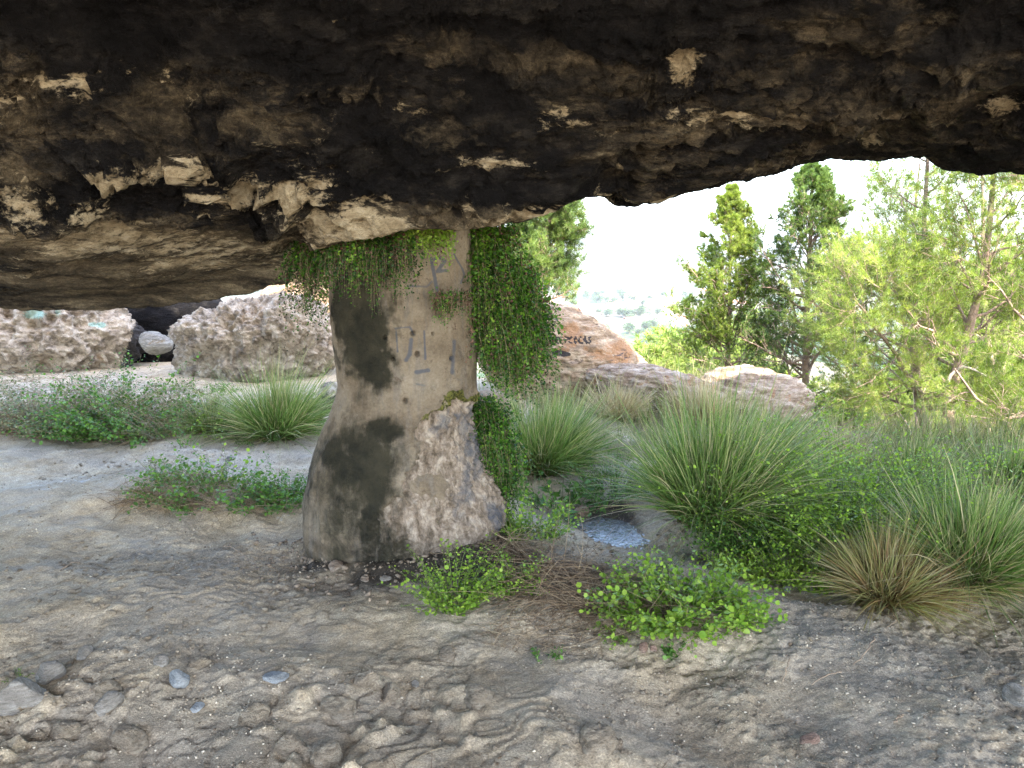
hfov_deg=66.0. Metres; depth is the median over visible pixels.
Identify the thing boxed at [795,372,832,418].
pine tree
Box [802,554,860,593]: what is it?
leafy weed
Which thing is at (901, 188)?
pine tree
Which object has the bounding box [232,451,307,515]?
leafy weed
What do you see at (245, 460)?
leafy weed
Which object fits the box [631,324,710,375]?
bush
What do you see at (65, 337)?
boulder
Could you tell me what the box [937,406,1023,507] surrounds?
grass tussock
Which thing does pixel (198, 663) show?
stone
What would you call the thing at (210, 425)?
shrub
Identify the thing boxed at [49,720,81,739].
stone
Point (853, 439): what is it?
grass tussock
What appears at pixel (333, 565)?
stone
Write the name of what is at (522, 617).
dry brush
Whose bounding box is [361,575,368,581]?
stone
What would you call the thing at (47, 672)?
stone
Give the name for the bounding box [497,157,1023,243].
sky
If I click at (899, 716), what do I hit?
twig
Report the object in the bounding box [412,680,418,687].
stone
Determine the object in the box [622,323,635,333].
valley tree
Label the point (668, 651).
leafy weed
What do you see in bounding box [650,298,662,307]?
house
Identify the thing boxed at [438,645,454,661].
stone
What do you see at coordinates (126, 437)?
dry brush
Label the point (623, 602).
dry brush
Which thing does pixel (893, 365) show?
pine tree
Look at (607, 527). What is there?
water
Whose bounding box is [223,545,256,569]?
twig
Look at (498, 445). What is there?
hanging fern
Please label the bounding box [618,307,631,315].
valley tree
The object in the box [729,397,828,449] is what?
grass tussock
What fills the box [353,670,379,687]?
stone
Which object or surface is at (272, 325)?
knobbly boulder
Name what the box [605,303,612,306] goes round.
house
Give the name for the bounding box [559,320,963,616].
grass tussock
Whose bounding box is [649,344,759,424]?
grass tussock
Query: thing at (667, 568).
leafy weed
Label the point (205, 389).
leafy weed
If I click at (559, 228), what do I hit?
pine tree
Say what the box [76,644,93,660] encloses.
stone
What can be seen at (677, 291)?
house
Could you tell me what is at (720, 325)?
pine tree
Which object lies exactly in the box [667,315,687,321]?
house
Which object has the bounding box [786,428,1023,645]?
grass tussock
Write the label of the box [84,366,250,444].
shrub
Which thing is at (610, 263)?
ground
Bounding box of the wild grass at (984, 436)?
[477,331,1023,516]
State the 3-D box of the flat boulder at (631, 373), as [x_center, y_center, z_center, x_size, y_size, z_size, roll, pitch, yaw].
[1.519,0.081,7.948,1.417,0.567,0.939,5,11,25]
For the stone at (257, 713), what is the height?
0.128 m
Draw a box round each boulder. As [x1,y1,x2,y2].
[0,308,147,373]
[167,290,334,382]
[260,294,325,357]
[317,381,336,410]
[477,300,646,402]
[586,362,729,411]
[701,364,816,423]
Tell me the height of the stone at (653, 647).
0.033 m
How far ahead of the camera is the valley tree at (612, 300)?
1385.07 m
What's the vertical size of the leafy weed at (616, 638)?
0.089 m
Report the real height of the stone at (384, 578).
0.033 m
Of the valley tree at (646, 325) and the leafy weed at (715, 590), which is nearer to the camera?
the leafy weed at (715, 590)
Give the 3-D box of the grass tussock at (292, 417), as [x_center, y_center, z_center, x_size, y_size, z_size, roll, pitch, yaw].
[-1.980,0.181,6.657,2.174,1.329,2.247,0,10,0]
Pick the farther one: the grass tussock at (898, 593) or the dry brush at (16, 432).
the dry brush at (16, 432)
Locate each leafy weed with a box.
[1,667,33,682]
[85,440,305,533]
[114,458,188,493]
[137,397,195,447]
[159,378,243,395]
[172,429,253,485]
[193,400,237,439]
[222,424,289,446]
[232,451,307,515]
[377,530,521,616]
[473,545,549,599]
[495,484,591,543]
[509,454,612,517]
[530,645,565,662]
[551,426,659,504]
[576,545,787,671]
[592,545,689,606]
[601,629,631,649]
[610,530,695,572]
[660,636,686,659]
[696,530,868,596]
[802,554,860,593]
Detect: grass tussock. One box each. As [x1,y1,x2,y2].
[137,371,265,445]
[172,334,336,453]
[477,362,654,500]
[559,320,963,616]
[561,353,661,426]
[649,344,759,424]
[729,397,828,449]
[759,474,1023,651]
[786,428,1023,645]
[792,405,902,467]
[863,400,1002,496]
[870,443,1023,569]
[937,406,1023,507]
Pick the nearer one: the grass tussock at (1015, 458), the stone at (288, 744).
the stone at (288, 744)
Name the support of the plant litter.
on the ground at (610, 263)
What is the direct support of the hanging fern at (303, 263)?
hanging from the cave roof
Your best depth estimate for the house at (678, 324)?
919.37 m
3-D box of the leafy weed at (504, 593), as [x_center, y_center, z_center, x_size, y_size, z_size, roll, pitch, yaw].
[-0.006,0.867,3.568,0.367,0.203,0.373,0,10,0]
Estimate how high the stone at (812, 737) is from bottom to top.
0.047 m
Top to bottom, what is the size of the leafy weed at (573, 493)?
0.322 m
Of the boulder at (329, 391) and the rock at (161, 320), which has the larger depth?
the rock at (161, 320)
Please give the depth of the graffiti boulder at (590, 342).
8.02 m
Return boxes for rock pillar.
[302,230,506,562]
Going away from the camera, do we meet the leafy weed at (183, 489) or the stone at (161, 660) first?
the stone at (161, 660)
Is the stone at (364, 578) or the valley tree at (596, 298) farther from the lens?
the valley tree at (596, 298)
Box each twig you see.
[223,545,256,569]
[782,658,789,681]
[812,671,841,684]
[853,636,874,665]
[893,713,903,722]
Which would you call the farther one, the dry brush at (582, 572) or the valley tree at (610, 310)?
the valley tree at (610, 310)
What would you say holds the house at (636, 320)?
on the ground at (610, 263)
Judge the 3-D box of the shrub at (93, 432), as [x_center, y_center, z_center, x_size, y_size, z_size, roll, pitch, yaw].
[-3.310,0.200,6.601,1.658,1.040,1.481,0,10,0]
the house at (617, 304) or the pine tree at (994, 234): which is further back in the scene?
the house at (617, 304)
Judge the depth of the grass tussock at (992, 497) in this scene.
3.99 m
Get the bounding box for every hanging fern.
[269,241,330,350]
[312,229,427,318]
[394,229,458,271]
[428,287,473,329]
[462,222,565,413]
[469,387,533,519]
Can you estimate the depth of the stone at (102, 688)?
2.74 m
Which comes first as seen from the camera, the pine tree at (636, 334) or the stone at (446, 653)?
the stone at (446, 653)
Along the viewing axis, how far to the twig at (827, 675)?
2.94 m
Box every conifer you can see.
[661,182,802,376]
[678,162,913,429]
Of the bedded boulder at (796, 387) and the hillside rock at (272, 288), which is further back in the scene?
the hillside rock at (272, 288)
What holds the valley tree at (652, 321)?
on the ground at (610, 263)
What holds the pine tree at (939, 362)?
on the ground at (610, 263)
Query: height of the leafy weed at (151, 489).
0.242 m
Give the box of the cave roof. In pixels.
[0,0,1023,310]
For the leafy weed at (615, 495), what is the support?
on the ground at (610, 263)
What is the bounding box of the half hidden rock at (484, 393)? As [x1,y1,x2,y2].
[479,389,509,410]
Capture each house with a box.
[578,307,595,311]
[582,312,602,318]
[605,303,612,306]
[613,301,621,307]
[622,317,641,325]
[624,294,633,301]
[626,303,638,308]
[631,291,641,294]
[634,295,641,301]
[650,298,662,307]
[659,296,675,303]
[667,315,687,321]
[671,322,687,328]
[672,288,679,294]
[696,288,705,293]
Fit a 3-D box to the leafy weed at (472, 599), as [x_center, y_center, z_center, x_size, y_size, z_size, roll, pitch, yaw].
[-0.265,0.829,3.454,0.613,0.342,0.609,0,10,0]
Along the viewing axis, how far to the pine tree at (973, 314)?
9.63 m
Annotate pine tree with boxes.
[506,198,597,305]
[634,331,646,351]
[646,305,772,372]
[696,338,817,420]
[773,157,1023,440]
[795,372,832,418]
[818,248,1023,432]
[823,372,935,438]
[849,157,999,437]
[868,162,1023,443]
[883,162,1023,423]
[883,230,1023,438]
[915,170,1023,442]
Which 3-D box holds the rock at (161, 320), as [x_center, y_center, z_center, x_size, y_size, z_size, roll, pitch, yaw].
[-5.144,-0.783,11.230,2.237,1.516,1.272,0,10,0]
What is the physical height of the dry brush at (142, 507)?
0.514 m
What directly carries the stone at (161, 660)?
on the ground at (610, 263)
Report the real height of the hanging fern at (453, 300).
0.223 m
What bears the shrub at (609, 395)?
on the ground at (610, 263)
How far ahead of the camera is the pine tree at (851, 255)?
10.08 m
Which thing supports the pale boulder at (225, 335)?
on the ground at (610, 263)
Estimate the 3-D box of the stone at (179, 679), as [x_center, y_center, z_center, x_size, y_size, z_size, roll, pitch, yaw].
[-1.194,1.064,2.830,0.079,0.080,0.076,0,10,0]
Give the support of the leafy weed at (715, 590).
on the ground at (610, 263)
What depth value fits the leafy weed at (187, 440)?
6.00 m
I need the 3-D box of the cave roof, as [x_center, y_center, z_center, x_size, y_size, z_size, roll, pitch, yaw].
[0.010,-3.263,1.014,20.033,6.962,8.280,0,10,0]
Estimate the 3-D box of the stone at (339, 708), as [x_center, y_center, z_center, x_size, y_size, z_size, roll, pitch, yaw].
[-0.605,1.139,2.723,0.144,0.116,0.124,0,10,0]
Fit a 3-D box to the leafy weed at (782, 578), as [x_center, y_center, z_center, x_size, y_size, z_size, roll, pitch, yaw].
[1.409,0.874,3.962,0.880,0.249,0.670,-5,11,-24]
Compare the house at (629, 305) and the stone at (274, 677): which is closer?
the stone at (274, 677)
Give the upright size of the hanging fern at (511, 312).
1.096 m
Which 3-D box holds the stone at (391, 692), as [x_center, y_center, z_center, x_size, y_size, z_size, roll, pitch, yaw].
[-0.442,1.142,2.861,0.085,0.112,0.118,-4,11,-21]
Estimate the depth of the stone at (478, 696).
2.78 m
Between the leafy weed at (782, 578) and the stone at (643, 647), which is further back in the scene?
the leafy weed at (782, 578)
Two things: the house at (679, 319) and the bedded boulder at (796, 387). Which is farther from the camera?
the house at (679, 319)
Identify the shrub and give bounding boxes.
[0,343,175,438]
[1,348,227,448]
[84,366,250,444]
[572,368,671,408]
[639,364,1023,580]
[659,461,867,571]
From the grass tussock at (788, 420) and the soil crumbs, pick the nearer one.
the soil crumbs
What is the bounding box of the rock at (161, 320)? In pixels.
[125,299,222,362]
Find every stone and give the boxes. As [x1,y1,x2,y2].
[0,677,50,715]
[35,660,66,684]
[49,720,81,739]
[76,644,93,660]
[94,679,122,697]
[94,690,123,716]
[108,724,148,755]
[138,331,173,354]
[153,654,168,667]
[169,669,189,688]
[187,657,211,669]
[190,702,204,712]
[237,702,269,726]
[262,671,288,683]
[272,732,307,756]
[308,740,342,767]
[320,695,356,722]
[328,560,342,571]
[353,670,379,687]
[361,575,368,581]
[380,575,391,580]
[381,682,400,705]
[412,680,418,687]
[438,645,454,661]
[464,683,493,709]
[564,551,574,557]
[575,505,590,517]
[579,722,618,755]
[639,642,647,652]
[650,645,656,651]
[799,732,819,743]
[1002,682,1023,706]
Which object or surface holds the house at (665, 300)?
on the ground at (610, 263)
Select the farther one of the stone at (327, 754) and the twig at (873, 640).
the twig at (873, 640)
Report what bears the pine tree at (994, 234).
on the ground at (610, 263)
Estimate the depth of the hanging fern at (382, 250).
3.60 m
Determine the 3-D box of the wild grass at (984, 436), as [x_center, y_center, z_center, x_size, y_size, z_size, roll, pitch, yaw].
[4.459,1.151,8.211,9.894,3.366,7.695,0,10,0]
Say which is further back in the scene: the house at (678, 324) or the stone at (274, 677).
the house at (678, 324)
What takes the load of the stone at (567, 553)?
on the ground at (610, 263)
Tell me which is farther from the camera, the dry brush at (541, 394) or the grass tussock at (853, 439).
the dry brush at (541, 394)
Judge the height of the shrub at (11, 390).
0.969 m
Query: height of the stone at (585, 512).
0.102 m
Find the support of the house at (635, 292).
on the ground at (610, 263)
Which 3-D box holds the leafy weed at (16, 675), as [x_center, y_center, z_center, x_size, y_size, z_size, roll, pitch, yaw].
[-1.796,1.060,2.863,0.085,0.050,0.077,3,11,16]
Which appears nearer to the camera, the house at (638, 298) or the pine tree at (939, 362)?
the pine tree at (939, 362)
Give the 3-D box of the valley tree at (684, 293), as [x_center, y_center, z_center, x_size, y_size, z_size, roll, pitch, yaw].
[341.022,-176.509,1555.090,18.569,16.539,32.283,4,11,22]
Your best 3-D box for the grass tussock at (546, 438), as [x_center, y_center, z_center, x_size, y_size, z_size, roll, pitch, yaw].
[0.192,0.256,5.665,2.064,1.017,2.030,0,10,0]
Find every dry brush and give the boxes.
[0,380,132,446]
[76,400,217,456]
[81,466,246,525]
[423,504,603,575]
[440,500,697,667]
[457,549,770,671]
[469,601,632,659]
[496,379,587,407]
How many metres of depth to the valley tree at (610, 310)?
1147.56 m
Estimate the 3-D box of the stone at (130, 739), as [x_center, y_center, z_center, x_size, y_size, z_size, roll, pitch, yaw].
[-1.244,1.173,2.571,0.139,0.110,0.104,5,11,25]
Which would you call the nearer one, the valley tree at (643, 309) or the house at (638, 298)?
the valley tree at (643, 309)
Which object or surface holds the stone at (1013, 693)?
on the ground at (610, 263)
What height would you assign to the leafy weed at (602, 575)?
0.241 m
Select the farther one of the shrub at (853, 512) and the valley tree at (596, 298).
the valley tree at (596, 298)
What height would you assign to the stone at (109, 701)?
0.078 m
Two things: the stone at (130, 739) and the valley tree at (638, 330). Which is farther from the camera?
the valley tree at (638, 330)
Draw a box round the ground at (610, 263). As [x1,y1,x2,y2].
[0,227,1023,767]
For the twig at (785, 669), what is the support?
on the ground at (610, 263)
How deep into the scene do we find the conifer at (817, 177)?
11.91 m
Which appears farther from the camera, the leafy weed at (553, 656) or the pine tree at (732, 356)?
the pine tree at (732, 356)
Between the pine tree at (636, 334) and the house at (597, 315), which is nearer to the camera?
the pine tree at (636, 334)
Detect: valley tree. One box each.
[587,289,600,294]
[591,295,601,302]
[607,297,616,302]
[608,307,627,316]
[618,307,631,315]
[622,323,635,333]
[626,293,638,301]
[630,328,644,334]
[632,306,652,316]
[638,321,652,330]
[641,317,658,327]
[653,307,662,313]
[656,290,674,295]
[680,291,688,295]
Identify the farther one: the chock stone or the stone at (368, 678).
the chock stone
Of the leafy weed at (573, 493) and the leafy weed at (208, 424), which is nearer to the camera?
the leafy weed at (573, 493)
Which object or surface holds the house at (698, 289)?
on the ground at (610, 263)
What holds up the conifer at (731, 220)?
on the ground at (610, 263)
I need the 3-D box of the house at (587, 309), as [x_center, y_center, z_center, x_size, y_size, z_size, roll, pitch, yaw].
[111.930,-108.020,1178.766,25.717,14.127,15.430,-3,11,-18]
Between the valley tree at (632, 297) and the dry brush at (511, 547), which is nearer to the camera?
the dry brush at (511, 547)
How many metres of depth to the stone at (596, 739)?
2.53 m
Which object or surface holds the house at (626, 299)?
on the ground at (610, 263)
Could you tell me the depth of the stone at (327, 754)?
2.44 m
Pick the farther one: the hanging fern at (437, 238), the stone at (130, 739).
the hanging fern at (437, 238)
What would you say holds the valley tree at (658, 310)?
on the ground at (610, 263)
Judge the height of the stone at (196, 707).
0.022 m
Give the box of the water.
[563,516,655,549]
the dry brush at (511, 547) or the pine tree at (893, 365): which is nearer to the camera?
the dry brush at (511, 547)
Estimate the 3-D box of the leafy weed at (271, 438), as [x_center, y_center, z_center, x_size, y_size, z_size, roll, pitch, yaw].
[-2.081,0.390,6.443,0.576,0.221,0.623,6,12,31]
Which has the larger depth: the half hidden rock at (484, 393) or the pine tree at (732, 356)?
the pine tree at (732, 356)
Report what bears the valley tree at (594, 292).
on the ground at (610, 263)
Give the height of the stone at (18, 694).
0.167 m
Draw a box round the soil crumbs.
[185,527,613,618]
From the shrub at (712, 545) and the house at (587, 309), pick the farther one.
the house at (587, 309)
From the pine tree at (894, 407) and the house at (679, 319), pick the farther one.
the house at (679, 319)
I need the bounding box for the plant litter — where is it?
[0,472,1014,767]
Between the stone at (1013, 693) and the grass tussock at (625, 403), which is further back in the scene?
the grass tussock at (625, 403)
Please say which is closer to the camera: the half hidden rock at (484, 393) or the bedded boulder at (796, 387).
the half hidden rock at (484, 393)
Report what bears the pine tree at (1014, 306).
on the ground at (610, 263)
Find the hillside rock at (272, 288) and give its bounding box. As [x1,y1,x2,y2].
[260,273,329,312]
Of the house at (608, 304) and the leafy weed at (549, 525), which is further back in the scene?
the house at (608, 304)

